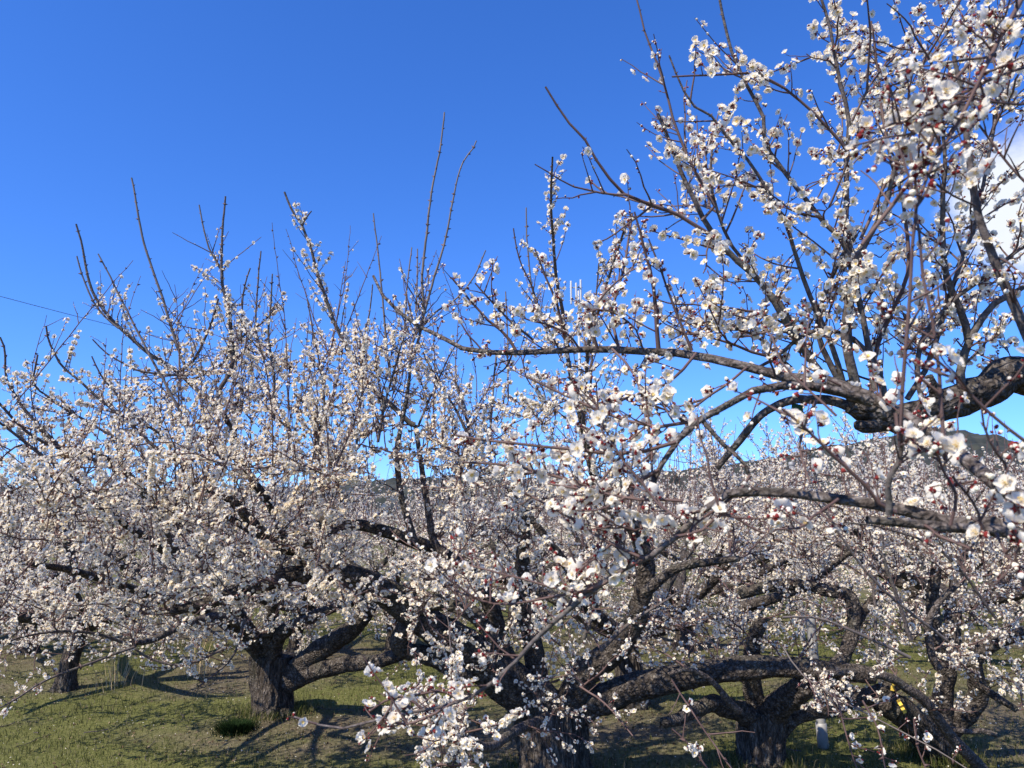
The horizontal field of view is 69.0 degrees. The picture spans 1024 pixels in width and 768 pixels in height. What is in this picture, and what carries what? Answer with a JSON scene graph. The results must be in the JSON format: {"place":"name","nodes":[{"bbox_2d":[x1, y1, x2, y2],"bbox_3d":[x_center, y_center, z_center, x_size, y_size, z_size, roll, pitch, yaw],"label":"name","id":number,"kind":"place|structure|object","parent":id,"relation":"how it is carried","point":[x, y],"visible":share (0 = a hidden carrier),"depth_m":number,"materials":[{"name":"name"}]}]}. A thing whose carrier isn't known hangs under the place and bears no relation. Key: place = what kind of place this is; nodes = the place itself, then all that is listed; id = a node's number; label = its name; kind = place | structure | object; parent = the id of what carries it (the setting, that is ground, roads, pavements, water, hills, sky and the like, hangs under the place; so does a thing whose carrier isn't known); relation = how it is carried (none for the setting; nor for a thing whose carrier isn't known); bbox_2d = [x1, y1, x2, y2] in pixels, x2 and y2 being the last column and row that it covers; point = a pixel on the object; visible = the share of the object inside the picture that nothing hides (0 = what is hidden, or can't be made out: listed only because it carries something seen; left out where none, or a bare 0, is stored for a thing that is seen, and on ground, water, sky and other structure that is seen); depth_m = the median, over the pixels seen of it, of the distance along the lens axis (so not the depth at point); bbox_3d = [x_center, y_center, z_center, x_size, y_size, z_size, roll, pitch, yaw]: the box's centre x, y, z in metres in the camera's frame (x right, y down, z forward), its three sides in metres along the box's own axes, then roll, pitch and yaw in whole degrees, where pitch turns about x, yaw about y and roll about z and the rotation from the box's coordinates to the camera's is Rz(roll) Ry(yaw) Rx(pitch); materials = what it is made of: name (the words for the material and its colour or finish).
{"place":"outdoors","nodes":[
{"label":"outdoors","id":0,"kind":"place"},
{"bbox_2d":[0,523,1023,767],"bbox_3d":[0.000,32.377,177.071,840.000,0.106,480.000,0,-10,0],"label":"ground","id":1,"kind":"structure","parent":0,"point":[296,749],"depth_m":5.95,"materials":[{"name":"plant"}]},
{"bbox_2d":[0,523,64,603],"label":"plum tree","id":2,"kind":"object","parent":1,"relation":"on","point":[1,552],"visible":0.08,"depth_m":11.41,"materials":[{"name":"white plant"}]},
{"bbox_2d":[0,494,96,589],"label":"plum tree","id":3,"kind":"object","parent":1,"relation":"on","point":[36,538],"visible":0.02,"depth_m":13.13,"materials":[{"name":"white plant"}]},
{"bbox_2d":[0,491,127,609],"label":"plum tree","id":4,"kind":"object","parent":1,"relation":"on","point":[80,553],"visible":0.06,"depth_m":9.48,"materials":[{"name":"white plant"}]},
{"bbox_2d":[0,464,221,655],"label":"plum tree","id":5,"kind":"object","parent":1,"relation":"on","point":[23,651],"visible":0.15,"depth_m":8.52,"materials":[{"name":"white plant"}]},
{"bbox_2d":[92,639,152,692],"bbox_3d":[-3.652,2.617,6.983,0.591,0.432,0.714,6,-12,-33],"label":"dry grass clump","id":6,"kind":"object","parent":1,"relation":"on","point":[113,670],"visible":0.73,"depth_m":6.94,"materials":[{"name":"plant"}]},
{"bbox_2d":[63,507,215,567],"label":"plum tree","id":7,"kind":"object","parent":1,"relation":"on","point":[118,551],"visible":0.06,"depth_m":15.53,"materials":[{"name":"white plant"}]},
{"bbox_2d":[16,475,264,609],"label":"plum tree","id":8,"kind":"object","parent":1,"relation":"on","point":[123,567],"visible":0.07,"depth_m":11.73,"materials":[{"name":"white plant"}]},
{"bbox_2d":[0,425,325,711],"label":"plum tree","id":9,"kind":"object","parent":1,"relation":"on","point":[66,682],"visible":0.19,"depth_m":6.76,"materials":[{"name":"white plant"}]},
{"bbox_2d":[121,504,224,557],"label":"plum tree","id":10,"kind":"object","parent":1,"relation":"on","point":[145,551],"visible":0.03,"depth_m":21.90,"materials":[{"name":"white plant"}]},
{"bbox_2d":[0,178,402,719],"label":"plum tree","id":11,"kind":"object","parent":1,"relation":"on","point":[278,676],"visible":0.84,"depth_m":3.92,"materials":[{"name":"white plant"}]},
{"bbox_2d":[174,639,229,678],"bbox_3d":[-3.127,2.712,7.427,0.653,0.400,0.515,0,-10,0],"label":"dry grass clump","id":12,"kind":"object","parent":1,"relation":"on","point":[201,671],"visible":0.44,"depth_m":7.46,"materials":[{"name":"plant"}]},
{"bbox_2d":[84,483,379,637],"bbox_3d":[-3.591,2.379,9.988,3.711,2.118,3.642,-6,-12,31],"label":"plum tree","id":13,"kind":"object","parent":1,"relation":"on","point":[136,564],"visible":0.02,"depth_m":9.37,"materials":[{"name":"white plant"}]},
{"bbox_2d":[207,715,259,737],"bbox_3d":[-2.061,2.546,5.542,0.405,0.087,0.401,0,-10,0],"label":"grass tuft","id":14,"kind":"object","parent":1,"relation":"on","point":[233,726],"visible":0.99,"depth_m":5.50,"materials":[{"name":"green plant"}]},
{"bbox_2d":[141,476,467,665],"bbox_3d":[-2.352,2.087,8.612,3.765,2.219,3.888,0,-10,3],"label":"plum tree","id":15,"kind":"object","parent":1,"relation":"on","point":[292,646],"visible":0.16,"depth_m":8.31,"materials":[{"name":"white plant"}]},
{"bbox_2d":[234,489,386,573],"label":"plum tree","id":16,"kind":"object","parent":1,"relation":"on","point":[335,515],"visible":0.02,"depth_m":16.41,"materials":[{"name":"white plant"}]},
{"bbox_2d":[286,498,443,590],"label":"plum tree","id":17,"kind":"object","parent":1,"relation":"on","point":[402,522],"visible":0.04,"depth_m":12.68,"materials":[{"name":"white plant"}]},
{"bbox_2d":[221,436,582,660],"bbox_3d":[-1.447,1.962,8.918,4.651,2.625,4.314,0,-10,0],"label":"plum tree","id":18,"kind":"object","parent":1,"relation":"on","point":[362,512],"visible":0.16,"depth_m":8.23,"materials":[{"name":"white plant"}]},
{"bbox_2d":[373,500,496,568],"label":"plum tree","id":19,"kind":"object","parent":1,"relation":"on","point":[418,533],"visible":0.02,"depth_m":21.04,"materials":[{"name":"white plant"}]},
{"bbox_2d":[99,112,876,767],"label":"plum tree","id":20,"kind":"object","parent":1,"relation":"on","point":[549,720],"visible":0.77,"depth_m":3.90,"materials":[{"name":"white plant"}]},
{"bbox_2d":[412,496,575,590],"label":"plum tree","id":21,"kind":"object","parent":1,"relation":"on","point":[511,542],"visible":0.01,"depth_m":15.77,"materials":[{"name":"white plant"}]},
{"bbox_2d":[0,627,1018,767],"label":"fallen twigs","id":22,"kind":"object","parent":1,"relation":"on","point":[386,715],"visible":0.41,"depth_m":5.82,"materials":[{"name":"brown wood"}]},
{"bbox_2d":[4,617,1023,767],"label":"fallen petals","id":23,"kind":"object","parent":1,"relation":"on","point":[440,696],"visible":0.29,"depth_m":5.79,"materials":[{"name":"white plant"}]},
{"bbox_2d":[378,460,660,637],"bbox_3d":[-0.022,2.366,11.174,4.253,2.588,4.586,10,-14,-44],"label":"plum tree","id":24,"kind":"object","parent":1,"relation":"on","point":[550,566],"visible":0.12,"depth_m":10.98,"materials":[{"name":"white plant"}]},
{"bbox_2d":[569,279,582,472],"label":"antenna mast","id":25,"kind":"object","parent":1,"relation":"on","point":[579,337],"visible":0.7,"depth_m":43.26,"materials":[{"name":"white metal"}]},
{"bbox_2d":[0,296,556,415],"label":"power line","id":26,"kind":"object","parent":25,"relation":"attached to","point":[169,339],"visible":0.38,"depth_m":30.29,"materials":[{"name":"black metal"}]},
{"bbox_2d":[537,494,652,563],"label":"plum tree","id":27,"kind":"object","parent":1,"relation":"on","point":[576,531],"visible":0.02,"depth_m":21.86,"materials":[{"name":"white plant"}]},
{"bbox_2d":[480,470,716,608],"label":"plum tree","id":28,"kind":"object","parent":1,"relation":"on","point":[607,558],"visible":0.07,"depth_m":12.81,"materials":[{"name":"white plant"}]},
{"bbox_2d":[556,497,726,575],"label":"plum tree","id":29,"kind":"object","parent":1,"relation":"on","point":[657,556],"visible":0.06,"depth_m":16.32,"materials":[{"name":"white plant"}]},
{"bbox_2d":[375,426,925,733],"bbox_3d":[0.952,1.552,6.387,4.297,2.498,4.378,0,-10,0],"label":"plum tree","id":30,"kind":"object","parent":1,"relation":"on","point":[633,661],"visible":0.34,"depth_m":5.90,"materials":[{"name":"white plant"}]},
{"bbox_2d":[286,0,1023,761],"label":"plum tree","id":31,"kind":"object","parent":1,"relation":"on","point":[926,114],"visible":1,"depth_m":1.61,"materials":[{"name":"white plant"}]},
{"bbox_2d":[791,404,804,413],"bbox_3d":[0.783,0.071,2.037,0.044,0.066,0.007,4,-10,-20],"label":"green tag","id":32,"kind":"object","parent":31,"relation":"hanging from","point":[798,407],"visible":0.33,"depth_m":2.04,"materials":[{"name":"green plastic"}]},
{"bbox_2d":[475,426,876,660],"bbox_3d":[2.031,1.964,9.088,4.837,2.730,4.486,3,-10,-19],"label":"plum tree","id":33,"kind":"object","parent":1,"relation":"on","point":[678,584],"visible":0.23,"depth_m":8.53,"materials":[{"name":"white plant"}]},
{"bbox_2d":[577,448,894,624],"bbox_3d":[3.267,2.334,11.351,4.777,2.726,4.688,7,-12,-34],"label":"plum tree","id":34,"kind":"object","parent":1,"relation":"on","point":[663,553],"visible":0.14,"depth_m":10.82,"materials":[{"name":"white plant"}]},
{"bbox_2d":[679,497,818,567],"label":"plum tree","id":35,"kind":"object","parent":1,"relation":"on","point":[759,525],"visible":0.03,"depth_m":20.66,"materials":[{"name":"white plant"}]},
{"bbox_2d":[621,468,891,611],"bbox_3d":[4.090,2.663,12.648,4.386,2.503,4.247,-7,-12,37],"label":"plum tree","id":36,"kind":"object","parent":1,"relation":"on","point":[768,564],"visible":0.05,"depth_m":12.24,"materials":[{"name":"white plant"}]},
{"bbox_2d":[788,462,805,640],"bbox_3d":[3.732,2.215,9.749,0.082,2.389,0.082,0,-10,0],"label":"post","id":37,"kind":"object","parent":1,"relation":"on","point":[791,465],"visible":0.27,"depth_m":9.67,"materials":[{"name":"metal"}]},
{"bbox_2d":[623,398,996,767],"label":"plum tree","id":38,"kind":"object","parent":1,"relation":"on","point":[767,725],"visible":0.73,"depth_m":4.65,"materials":[{"name":"white plant"}]},
{"bbox_2d":[804,618,828,748],"bbox_3d":[2.132,2.129,5.203,0.076,0.974,0.076,-2,-10,0],"label":"support post","id":39,"kind":"object","parent":1,"relation":"on","point":[821,730],"visible":0.56,"depth_m":5.16,"materials":[{"name":"metal"}]},
{"bbox_2d":[738,483,903,583],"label":"plum tree","id":40,"kind":"object","parent":1,"relation":"on","point":[838,554],"visible":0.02,"depth_m":16.88,"materials":[{"name":"white plant"}]},
{"bbox_2d":[731,419,1023,670],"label":"plum tree","id":41,"kind":"object","parent":1,"relation":"on","point":[918,590],"visible":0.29,"depth_m":7.67,"materials":[{"name":"white plant"}]},
{"bbox_2d":[747,437,1023,626],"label":"plum tree","id":42,"kind":"object","parent":1,"relation":"on","point":[910,598],"visible":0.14,"depth_m":10.73,"materials":[{"name":"white plant"}]},
{"bbox_2d":[833,504,988,564],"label":"plum tree","id":43,"kind":"object","parent":1,"relation":"on","point":[917,548],"visible":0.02,"depth_m":21.01,"materials":[{"name":"white plant"}]},
{"bbox_2d":[815,437,1023,767],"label":"plum tree","id":44,"kind":"object","parent":1,"relation":"on","point":[945,724],"visible":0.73,"depth_m":4.69,"materials":[{"name":"white plant"}]},
{"bbox_2d":[891,683,909,737],"bbox_3d":[2.382,2.000,4.577,0.089,0.328,0.015,-1,-10,8],"label":"yellow tag","id":45,"kind":"object","parent":44,"relation":"hanging from","point":[902,708],"visible":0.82,"depth_m":4.58,"materials":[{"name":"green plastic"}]},
{"bbox_2d":[860,475,1022,616],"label":"plum tree","id":46,"kind":"object","parent":1,"relation":"on","point":[990,571],"visible":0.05,"depth_m":11.81,"materials":[{"name":"white plant"}]},
{"bbox_2d":[919,452,1023,617],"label":"plum tree","id":47,"kind":"object","parent":1,"relation":"on","point":[946,582],"visible":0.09,"depth_m":9.31,"materials":[{"name":"white plant"}]},
{"bbox_2d":[0,427,1023,523],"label":"hills","id":48,"kind":"structure","parent":0,"point":[977,441],"depth_m":168.58,"materials":[{"name":"plant"}]},
{"bbox_2d":[0,0,1023,489],"label":"sky","id":49,"kind":"structure","parent":0,"point":[338,107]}
]}

